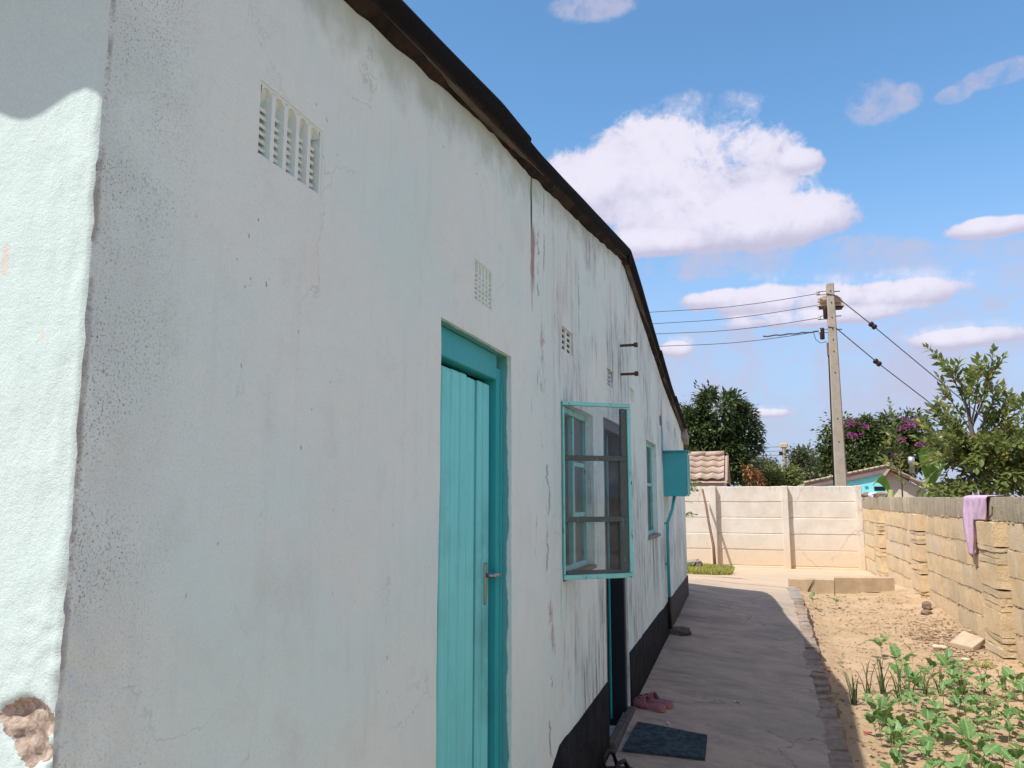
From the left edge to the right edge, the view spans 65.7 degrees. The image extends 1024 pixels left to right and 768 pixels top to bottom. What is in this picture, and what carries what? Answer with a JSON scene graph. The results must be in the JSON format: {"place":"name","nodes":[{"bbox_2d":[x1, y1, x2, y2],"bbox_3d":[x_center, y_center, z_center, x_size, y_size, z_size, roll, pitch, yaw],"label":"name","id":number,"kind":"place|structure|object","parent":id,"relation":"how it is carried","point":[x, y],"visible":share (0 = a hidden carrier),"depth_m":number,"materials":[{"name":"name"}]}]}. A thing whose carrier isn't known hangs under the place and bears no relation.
{"place":"outdoors","nodes":[
{"label":"outdoors","id":0,"kind":"place"},
{"bbox_2d":[403,0,1023,496],"label":"sky","id":1,"kind":"structure","parent":0,"point":[742,152],"materials":[{"name":"blue"}]},
{"bbox_2d":[606,579,831,767],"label":"path","id":2,"kind":"structure","parent":0,"point":[743,645],"depth_m":5.41,"materials":[{"name":"concrete"}]},
{"bbox_2d":[601,748,632,767],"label":"black sandal","id":3,"kind":"object","parent":2,"relation":"on","point":[607,751],"visible":1,"depth_m":3.83,"materials":[{"name":"plastic"}]},
{"bbox_2d":[633,695,665,711],"bbox_3d":[0.825,1.938,4.840,0.225,0.086,0.110,-5,-9,31],"label":"sandal","id":4,"kind":"object","parent":2,"relation":"on","point":[640,702],"visible":0.91,"depth_m":4.80,"materials":[{"name":"pink rubber"}]},
{"bbox_2d":[637,690,672,708],"bbox_3d":[0.882,1.946,4.910,0.225,0.086,0.110,-4,-9,28],"label":"sandal","id":5,"kind":"object","parent":2,"relation":"on","point":[654,696],"visible":0.59,"depth_m":4.89,"materials":[{"name":"pink rubber"}]},
{"bbox_2d":[622,722,706,760],"bbox_3d":[0.836,1.926,4.271,0.413,0.065,0.441,-2,-8,17],"label":"doormat","id":6,"kind":"object","parent":2,"relation":"on","point":[648,738],"visible":1,"depth_m":4.25,"materials":[{"name":"fabric"}]},
{"bbox_2d":[669,626,691,635],"bbox_3d":[1.430,2.146,6.848,0.252,0.097,0.190,-2,-8,17],"label":"cement lump","id":7,"kind":"object","parent":2,"relation":"on","point":[678,630],"visible":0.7,"depth_m":6.80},
{"bbox_2d":[687,567,906,591],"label":"yard","id":8,"kind":"structure","parent":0,"point":[776,577],"depth_m":13.39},
{"bbox_2d":[0,0,688,767],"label":"house","id":9,"kind":"structure","parent":8,"relation":"on","point":[342,422],"depth_m":1.48,"materials":[{"name":"paint"}]},
{"bbox_2d":[435,365,501,767],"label":"door","id":10,"kind":"structure","parent":9,"relation":"in","point":[463,575],"depth_m":2.37,"materials":[{"name":"teal paint"}]},
{"bbox_2d":[561,405,596,581],"bbox_3d":[0.250,0.495,3.700,0.150,0.763,0.690,-2,-8,17],"label":"window","id":11,"kind":"structure","parent":9,"relation":"in","point":[576,421],"depth_m":3.85,"materials":[{"name":"teal paint"}]},
{"bbox_2d":[603,418,634,753],"bbox_3d":[0.274,1.126,4.655,0.765,1.782,0.736,-2,-8,17],"label":"dark door","id":12,"kind":"structure","parent":9,"relation":"in","point":[615,587],"depth_m":4.79,"materials":[{"name":"blue paint"}]},
{"bbox_2d":[646,443,660,539],"bbox_3d":[1.075,0.825,6.199,0.089,0.742,0.649,-2,-8,17],"label":"window","id":13,"kind":"structure","parent":9,"relation":"in","point":[651,535],"depth_m":6.42,"materials":[{"name":"teal paint"}]},
{"bbox_2d":[664,496,675,628],"bbox_3d":[1.374,1.531,6.851,0.149,1.120,0.052,6,-10,-35],"label":"conduit pipe","id":14,"kind":"object","parent":9,"relation":"attached to","point":[667,563],"visible":0.99,"depth_m":6.81,"materials":[{"name":"metal"}]},
{"bbox_2d":[662,450,690,495],"bbox_3d":[1.469,0.799,7.061,0.232,0.398,0.360,-2,-8,17],"label":"meter box","id":15,"kind":"object","parent":9,"relation":"attached to","point":[676,472],"visible":0.97,"depth_m":6.91,"materials":[{"name":"paint"}]},
{"bbox_2d":[686,454,690,494],"bbox_3d":[1.562,0.804,7.031,0.010,0.350,0.290,-2,-8,17],"label":"box door","id":16,"kind":"structure","parent":15,"relation":"in","point":[687,456],"depth_m":6.97,"materials":[{"name":"paint"}]},
{"bbox_2d":[685,472,701,517],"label":"shrub","id":17,"kind":"object","parent":8,"relation":"on","point":[692,489],"visible":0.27,"depth_m":11.61,"materials":[{"name":"green plant"}]},
{"bbox_2d":[701,489,715,564],"bbox_3d":[3.816,2.793,15.343,0.071,1.524,0.619,1,-8,-4],"label":"leaning stick","id":18,"kind":"object","parent":8,"relation":"on","point":[711,536],"visible":0.88,"depth_m":15.26,"materials":[{"name":"brown wood"}]},
{"bbox_2d":[687,563,735,574],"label":"grass","id":19,"kind":"structure","parent":8,"relation":"on","point":[713,569],"depth_m":12.92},
{"bbox_2d":[685,485,866,587],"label":"panel wall","id":20,"kind":"structure","parent":8,"relation":"on","point":[803,527],"depth_m":15.37,"materials":[{"name":"concrete"}]},
{"bbox_2d":[788,577,833,593],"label":"kerb slab","id":21,"kind":"structure","parent":8,"relation":"on","point":[821,585],"depth_m":10.25,"materials":[{"name":"beige concrete"}]},
{"bbox_2d":[834,576,894,593],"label":"kerb slab","id":22,"kind":"structure","parent":8,"relation":"on","point":[857,584],"depth_m":10.17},
{"bbox_2d":[862,497,1023,668],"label":"block wall","id":23,"kind":"structure","parent":8,"relation":"on","point":[919,544],"depth_m":8.11,"materials":[{"name":"concrete"}]},
{"bbox_2d":[963,495,1002,557],"bbox_3d":[4.318,1.314,7.271,0.178,0.586,0.780,-2,-8,17],"label":"towel","id":24,"kind":"object","parent":23,"relation":"hanging from","point":[974,508],"visible":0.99,"depth_m":7.39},
{"bbox_2d":[788,585,1023,767],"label":"soil","id":25,"kind":"structure","parent":0,"point":[856,749],"depth_m":6.50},
{"bbox_2d":[786,588,852,767],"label":"brick edging","id":26,"kind":"object","parent":25,"relation":"on","point":[828,712],"visible":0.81,"depth_m":5.31,"materials":[{"name":"grey brick"}]},
{"bbox_2d":[840,668,858,705],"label":"onion plant","id":27,"kind":"object","parent":25,"relation":"on","point":[853,694],"visible":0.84,"depth_m":5.52,"materials":[{"name":"green plant"}]},
{"bbox_2d":[855,658,880,693],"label":"onion plant","id":28,"kind":"object","parent":25,"relation":"on","point":[866,673],"visible":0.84,"depth_m":5.85,"materials":[{"name":"green plant"}]},
{"bbox_2d":[864,710,886,740],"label":"kale plant","id":29,"kind":"object","parent":25,"relation":"on","point":[870,719],"visible":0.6,"depth_m":4.83,"materials":[{"name":"green plant"}]},
{"bbox_2d":[861,694,889,710],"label":"kale plant","id":30,"kind":"object","parent":25,"relation":"on","point":[871,703],"visible":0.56,"depth_m":5.22,"materials":[{"name":"green plant"}]},
{"bbox_2d":[864,633,890,658],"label":"kale plant","id":31,"kind":"object","parent":25,"relation":"on","point":[878,642],"visible":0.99,"depth_m":6.92,"materials":[{"name":"green plant"}]},
{"bbox_2d":[864,696,895,747],"bbox_3d":[2.209,2.020,4.717,0.150,0.294,0.235,-7,-11,41],"label":"kale plant","id":32,"kind":"object","parent":25,"relation":"on","point":[882,716],"visible":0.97,"depth_m":4.70,"materials":[{"name":"green plant"}]},
{"bbox_2d":[871,654,892,693],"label":"onion plant","id":33,"kind":"object","parent":25,"relation":"on","point":[882,687],"visible":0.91,"depth_m":5.81,"materials":[{"name":"green plant"}]},
{"bbox_2d":[876,743,904,767],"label":"kale plant","id":34,"kind":"object","parent":25,"relation":"on","point":[897,756],"visible":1,"depth_m":3.97,"materials":[{"name":"green plant"}]},
{"bbox_2d":[879,718,906,764],"bbox_3d":[2.135,2.019,4.441,0.206,0.243,0.114,7,-11,-42],"label":"kale plant","id":35,"kind":"object","parent":25,"relation":"on","point":[897,728],"visible":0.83,"depth_m":4.48,"materials":[{"name":"green plant"}]},
{"bbox_2d":[881,725,908,764],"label":"kale plant","id":36,"kind":"object","parent":25,"relation":"on","point":[888,731],"visible":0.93,"depth_m":4.35,"materials":[{"name":"green plant"}]},
{"bbox_2d":[886,664,903,697],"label":"onion plant","id":37,"kind":"object","parent":25,"relation":"on","point":[899,680],"visible":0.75,"depth_m":5.72,"materials":[{"name":"green plant"}]},
{"bbox_2d":[887,643,912,680],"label":"kale plant","id":38,"kind":"object","parent":25,"relation":"on","point":[895,651],"visible":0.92,"depth_m":6.24,"materials":[{"name":"green plant"}]},
{"bbox_2d":[888,662,919,689],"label":"kale plant","id":39,"kind":"object","parent":25,"relation":"on","point":[913,674],"visible":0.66,"depth_m":5.81,"materials":[{"name":"green plant"}]},
{"bbox_2d":[887,723,921,750],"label":"kale plant","id":40,"kind":"object","parent":25,"relation":"on","point":[904,729],"visible":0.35,"depth_m":4.56,"materials":[{"name":"green plant"}]},
{"bbox_2d":[895,738,919,767],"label":"kale plant","id":41,"kind":"object","parent":25,"relation":"on","point":[909,750],"visible":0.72,"depth_m":4.17,"materials":[{"name":"green plant"}]},
{"bbox_2d":[893,713,923,735],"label":"kale plant","id":42,"kind":"object","parent":25,"relation":"on","point":[903,721],"visible":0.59,"depth_m":4.76,"materials":[{"name":"green plant"}]},
{"bbox_2d":[896,674,922,691],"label":"kale plant","id":43,"kind":"object","parent":25,"relation":"on","point":[915,681],"visible":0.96,"depth_m":5.46,"materials":[{"name":"green plant"}]},
{"bbox_2d":[902,691,922,729],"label":"kale plant","id":44,"kind":"object","parent":25,"relation":"on","point":[915,700],"visible":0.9,"depth_m":5.04,"materials":[{"name":"green plant"}]},
{"bbox_2d":[803,591,1022,767],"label":"clods","id":45,"kind":"object","parent":25,"relation":"on","point":[940,742],"visible":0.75,"depth_m":6.72,"materials":[{"name":"soil"}]},
{"bbox_2d":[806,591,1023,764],"bbox_3d":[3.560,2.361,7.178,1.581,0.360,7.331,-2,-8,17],"label":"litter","id":46,"kind":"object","parent":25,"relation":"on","point":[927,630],"visible":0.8,"depth_m":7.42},
{"bbox_2d":[901,675,933,704],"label":"kale plant","id":47,"kind":"object","parent":25,"relation":"on","point":[920,685],"visible":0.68,"depth_m":5.59,"materials":[{"name":"green plant"}]},
{"bbox_2d":[912,737,933,762],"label":"kale plant","id":48,"kind":"object","parent":25,"relation":"on","point":[927,749],"visible":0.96,"depth_m":4.29,"materials":[{"name":"green plant"}]},
{"bbox_2d":[916,719,936,736],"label":"kale plant","id":49,"kind":"object","parent":25,"relation":"on","point":[922,725],"visible":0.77,"depth_m":4.71,"materials":[{"name":"green plant"}]},
{"bbox_2d":[915,686,938,706],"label":"kale plant","id":50,"kind":"object","parent":25,"relation":"on","point":[931,692],"visible":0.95,"depth_m":5.30,"materials":[{"name":"green plant"}]},
{"bbox_2d":[907,708,950,734],"bbox_3d":[2.534,2.091,4.844,0.235,0.185,0.241,-6,-10,37],"label":"kale plant","id":51,"kind":"object","parent":25,"relation":"on","point":[927,714],"visible":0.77,"depth_m":4.85,"materials":[{"name":"green plant"}]},
{"bbox_2d":[917,658,940,692],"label":"kale plant","id":52,"kind":"object","parent":25,"relation":"on","point":[933,663],"visible":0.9,"depth_m":5.84,"materials":[{"name":"green plant"}]},
{"bbox_2d":[919,665,939,687],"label":"kale plant","id":53,"kind":"object","parent":25,"relation":"on","point":[927,673],"visible":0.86,"depth_m":5.73,"materials":[{"name":"green plant"}]},
{"bbox_2d":[921,701,944,738],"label":"kale plant","id":54,"kind":"object","parent":25,"relation":"on","point":[938,709],"visible":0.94,"depth_m":4.92,"materials":[{"name":"green plant"}]},
{"bbox_2d":[922,700,943,713],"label":"kale plant","id":55,"kind":"object","parent":25,"relation":"on","point":[939,704],"visible":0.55,"depth_m":5.10,"materials":[{"name":"green plant"}]},
{"bbox_2d":[926,756,946,767],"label":"kale plant","id":56,"kind":"object","parent":25,"relation":"on","point":[929,760],"visible":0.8,"depth_m":4.12,"materials":[{"name":"green plant"}]},
{"bbox_2d":[913,723,966,759],"bbox_3d":[2.380,2.014,4.384,0.184,0.252,0.273,1,-8,-10],"label":"kale plant","id":57,"kind":"object","parent":25,"relation":"on","point":[944,736],"visible":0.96,"depth_m":4.36,"materials":[{"name":"green plant"}]},
{"bbox_2d":[930,674,954,707],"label":"kale plant","id":58,"kind":"object","parent":25,"relation":"on","point":[942,685],"visible":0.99,"depth_m":5.46,"materials":[{"name":"green plant"}]},
{"bbox_2d":[935,648,960,685],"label":"kale plant","id":59,"kind":"object","parent":25,"relation":"on","point":[944,660],"visible":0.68,"depth_m":6.06,"materials":[{"name":"green plant"}]},
{"bbox_2d":[931,753,968,765],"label":"kale plant","id":60,"kind":"object","parent":25,"relation":"on","point":[958,757],"visible":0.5,"depth_m":4.21,"materials":[{"name":"green plant"}]},
{"bbox_2d":[944,664,959,686],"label":"kale plant","id":61,"kind":"object","parent":25,"relation":"on","point":[951,670],"visible":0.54,"depth_m":5.78,"materials":[{"name":"green plant"}]},
{"bbox_2d":[944,757,966,767],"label":"kale plant","id":62,"kind":"object","parent":25,"relation":"on","point":[961,762],"visible":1,"depth_m":4.04,"materials":[{"name":"green plant"}]},
{"bbox_2d":[947,665,966,695],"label":"kale plant","id":63,"kind":"object","parent":25,"relation":"on","point":[952,676],"visible":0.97,"depth_m":5.60,"materials":[{"name":"green plant"}]},
{"bbox_2d":[946,682,972,708],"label":"kale plant","id":64,"kind":"object","parent":25,"relation":"on","point":[962,688],"visible":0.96,"depth_m":5.36,"materials":[{"name":"green plant"}]},
{"bbox_2d":[946,717,972,749],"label":"kale plant","id":65,"kind":"object","parent":25,"relation":"on","point":[955,728],"visible":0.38,"depth_m":4.65,"materials":[{"name":"green plant"}]},
{"bbox_2d":[942,713,979,735],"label":"kale plant","id":66,"kind":"object","parent":25,"relation":"on","point":[953,718],"visible":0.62,"depth_m":4.72,"materials":[{"name":"green plant"}]},
{"bbox_2d":[950,660,976,694],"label":"kale plant","id":67,"kind":"object","parent":25,"relation":"on","point":[969,673],"visible":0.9,"depth_m":5.80,"materials":[{"name":"green plant"}]},
{"bbox_2d":[947,687,980,723],"bbox_3d":[2.809,2.059,4.989,0.158,0.273,0.216,2,-8,-14],"label":"kale plant","id":68,"kind":"object","parent":25,"relation":"on","point":[956,701],"visible":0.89,"depth_m":5.03,"materials":[{"name":"green plant"}]},
{"bbox_2d":[946,693,985,709],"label":"kale plant","id":69,"kind":"object","parent":25,"relation":"on","point":[969,699],"visible":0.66,"depth_m":5.11,"materials":[{"name":"green plant"}]},
{"bbox_2d":[950,631,984,650],"bbox_3d":[4.124,2.332,7.159,0.173,0.167,0.265,2,-8,-14],"label":"broken slab","id":70,"kind":"object","parent":25,"relation":"on","point":[966,641],"depth_m":7.13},
{"bbox_2d":[953,718,994,765],"bbox_3d":[2.534,2.002,4.332,0.203,0.266,0.204,6,-10,-37],"label":"kale plant","id":71,"kind":"object","parent":25,"relation":"on","point":[968,729],"visible":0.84,"depth_m":4.40,"materials":[{"name":"green plant"}]},
{"bbox_2d":[955,676,992,705],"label":"kale plant","id":72,"kind":"object","parent":25,"relation":"on","point":[984,685],"visible":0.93,"depth_m":5.47,"materials":[{"name":"green plant"}]},
{"bbox_2d":[966,705,983,740],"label":"kale plant","id":73,"kind":"object","parent":25,"relation":"on","point":[979,718],"visible":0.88,"depth_m":4.80,"materials":[{"name":"green plant"}]},
{"bbox_2d":[962,740,999,766],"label":"kale plant","id":74,"kind":"object","parent":25,"relation":"on","point":[989,749],"visible":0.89,"depth_m":4.21,"materials":[{"name":"green plant"}]},
{"bbox_2d":[968,661,994,667],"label":"weed","id":75,"kind":"object","parent":25,"relation":"on","point":[985,664],"visible":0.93,"depth_m":6.44,"materials":[{"name":"yellow plant"}]},
{"bbox_2d":[965,751,1002,767],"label":"kale plant","id":76,"kind":"object","parent":25,"relation":"on","point":[993,765],"visible":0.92,"depth_m":3.96,"materials":[{"name":"green plant"}]},
{"bbox_2d":[968,696,1004,724],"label":"kale plant","id":77,"kind":"object","parent":25,"relation":"on","point":[986,709],"visible":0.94,"depth_m":4.87,"materials":[{"name":"green plant"}]},
{"bbox_2d":[979,712,1006,758],"bbox_3d":[2.771,2.014,4.543,0.141,0.270,0.118,-8,-11,44],"label":"kale plant","id":78,"kind":"object","parent":25,"relation":"on","point":[989,714],"visible":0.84,"depth_m":4.55,"materials":[{"name":"green plant"}]},
{"bbox_2d":[981,687,1004,724],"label":"kale plant","id":79,"kind":"object","parent":25,"relation":"on","point":[999,701],"visible":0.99,"depth_m":5.06,"materials":[{"name":"green plant"}]},
{"bbox_2d":[988,708,1014,745],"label":"kale plant","id":80,"kind":"object","parent":25,"relation":"on","point":[1009,714],"visible":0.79,"depth_m":4.79,"materials":[{"name":"green plant"}]},
{"bbox_2d":[996,666,1023,688],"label":"kale plant","id":81,"kind":"object","parent":25,"relation":"on","point":[1009,672],"visible":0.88,"depth_m":5.68,"materials":[{"name":"green plant"}]},
{"bbox_2d":[996,704,1023,737],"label":"kale plant","id":82,"kind":"object","parent":25,"relation":"on","point":[1005,707],"visible":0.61,"depth_m":4.86,"materials":[{"name":"green plant"}]},
{"bbox_2d":[998,746,1023,762],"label":"kale plant","id":83,"kind":"object","parent":25,"relation":"on","point":[1010,754],"visible":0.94,"depth_m":4.09,"materials":[{"name":"green plant"}]},
{"bbox_2d":[1002,717,1022,745],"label":"kale plant","id":84,"kind":"object","parent":25,"relation":"on","point":[1009,727],"visible":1,"depth_m":4.60,"materials":[{"name":"green plant"}]},
{"bbox_2d":[1002,683,1023,703],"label":"kale plant","id":85,"kind":"object","parent":25,"relation":"on","point":[1020,687],"visible":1,"depth_m":5.15,"materials":[{"name":"green plant"}]},
{"label":"ground","id":86,"kind":"structure","parent":0,"visible":0},
{"bbox_2d":[688,451,730,486],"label":"tiled shed","id":87,"kind":"structure","parent":86,"relation":"on","point":[710,468],"depth_m":19.16,"materials":[{"name":"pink tile"}]},
{"bbox_2d":[679,379,769,486],"bbox_3d":[9.914,3.433,38.486,5.108,7.624,5.194,-2,-8,17],"label":"mango tree","id":88,"kind":"object","parent":86,"relation":"on","point":[734,441],"visible":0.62,"depth_m":37.94,"materials":[{"name":"green plant"}]},
{"bbox_2d":[739,464,766,485],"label":"shrub","id":89,"kind":"object","parent":86,"relation":"on","point":[753,477],"visible":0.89,"depth_m":35.11,"materials":[{"name":"orange plant"}]},
{"bbox_2d":[751,453,782,470],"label":"tree","id":90,"kind":"object","parent":86,"relation":"on","point":[764,460],"visible":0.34,"depth_m":66.06,"materials":[{"name":"green plant"}]},
{"bbox_2d":[734,460,814,486],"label":"tree","id":91,"kind":"object","parent":86,"relation":"on","point":[774,476],"visible":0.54,"depth_m":40.29,"materials":[{"name":"green plant"}]},
{"bbox_2d":[762,443,788,467],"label":"power pole","id":92,"kind":"object","parent":86,"relation":"on","point":[783,446],"visible":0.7,"depth_m":49.03,"materials":[{"name":"concrete"}]},
{"bbox_2d":[782,442,824,482],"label":"tree","id":93,"kind":"object","parent":86,"relation":"on","point":[799,455],"visible":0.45,"depth_m":42.68,"materials":[{"name":"green plant"}]},
{"bbox_2d":[813,283,846,485],"bbox_3d":[8.304,0.890,20.539,0.719,7.126,0.320,-2,-8,17],"label":"power pole","id":94,"kind":"object","parent":86,"relation":"on","point":[838,443],"visible":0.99,"depth_m":20.52,"materials":[{"name":"concrete"}]},
{"bbox_2d":[653,305,816,323],"bbox_3d":[0.317,-1.442,25.061,17.644,0.171,0.016,-4,-9,27],"label":"wire","id":95,"kind":"object","parent":94,"relation":"attached to","point":[736,317],"visible":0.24,"depth_m":21.98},
{"bbox_2d":[657,293,816,311],"bbox_3d":[0.205,-1.774,25.143,17.875,0.119,0.016,-4,-9,27],"label":"wire","id":96,"kind":"object","parent":94,"relation":"attached to","point":[738,305],"visible":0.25,"depth_m":21.98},
{"bbox_2d":[659,318,817,333],"bbox_3d":[0.556,-1.137,24.942,17.149,0.123,0.016,-4,-9,28],"label":"wire","id":97,"kind":"object","parent":94,"relation":"attached to","point":[737,329],"visible":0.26,"depth_m":21.94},
{"bbox_2d":[659,331,818,346],"bbox_3d":[0.540,-0.785,24.898,17.184,0.141,0.036,-4,-9,28],"label":"wire","id":98,"kind":"object","parent":94,"relation":"attached to","point":[793,334],"visible":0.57,"depth_m":21.44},
{"bbox_2d":[818,295,843,309],"bbox_3d":[8.522,-2.164,21.228,0.650,0.330,0.490,-2,-8,17],"label":"street lamp","id":99,"kind":"object","parent":94,"relation":"attached to","point":[823,300],"visible":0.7,"depth_m":21.09,"materials":[{"name":"beige plastic"}]},
{"bbox_2d":[828,326,969,433],"bbox_3d":[11.284,1.424,19.112,6.503,6.285,0.226,-4,-9,24],"label":"stay wire","id":100,"kind":"object","parent":94,"relation":"attached to","point":[877,362],"visible":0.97,"depth_m":20.25,"materials":[{"name":"black metal"}]},
{"bbox_2d":[826,293,1016,445],"bbox_3d":[11.460,0.981,19.145,6.848,7.170,0.202,-3,-9,23],"label":"stay wire","id":101,"kind":"object","parent":94,"relation":"attached to","point":[872,325],"visible":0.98,"depth_m":20.36,"materials":[{"name":"black metal"}]},
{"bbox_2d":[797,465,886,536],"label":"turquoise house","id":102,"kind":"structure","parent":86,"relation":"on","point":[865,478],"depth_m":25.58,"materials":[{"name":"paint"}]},
{"bbox_2d":[805,407,937,481],"bbox_3d":[14.970,3.594,32.487,5.584,5.603,4.278,-2,-8,17],"label":"bougainvillea tree","id":103,"kind":"object","parent":86,"relation":"on","point":[862,435],"visible":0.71,"depth_m":32.45,"materials":[{"name":"green plant"}]},
{"bbox_2d":[873,475,893,496],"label":"banana plant","id":104,"kind":"object","parent":86,"relation":"on","point":[882,480],"visible":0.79,"depth_m":16.83,"materials":[{"name":"green plant"}]},
{"bbox_2d":[878,396,906,496],"bbox_3d":[5.906,0.982,12.341,0.420,1.630,0.495,-2,-8,17],"label":"sapling","id":105,"kind":"object","parent":86,"relation":"on","point":[895,457],"visible":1,"depth_m":12.32,"materials":[{"name":"green plant"}]},
{"bbox_2d":[883,457,926,496],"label":"cream house","id":106,"kind":"structure","parent":86,"relation":"on","point":[910,489],"depth_m":17.98,"materials":[{"name":"beige paint"}]},
{"bbox_2d":[919,446,946,491],"bbox_3d":[8.107,2.141,15.127,0.694,1.924,0.405,8,-11,-44],"label":"banana plant","id":107,"kind":"object","parent":86,"relation":"on","point":[925,470],"visible":0.37,"depth_m":15.17,"materials":[{"name":"green plant"}]},
{"bbox_2d":[907,342,1023,497],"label":"fruit tree","id":108,"kind":"object","parent":86,"relation":"on","point":[979,451],"visible":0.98,"depth_m":11.41,"materials":[{"name":"green plant"}]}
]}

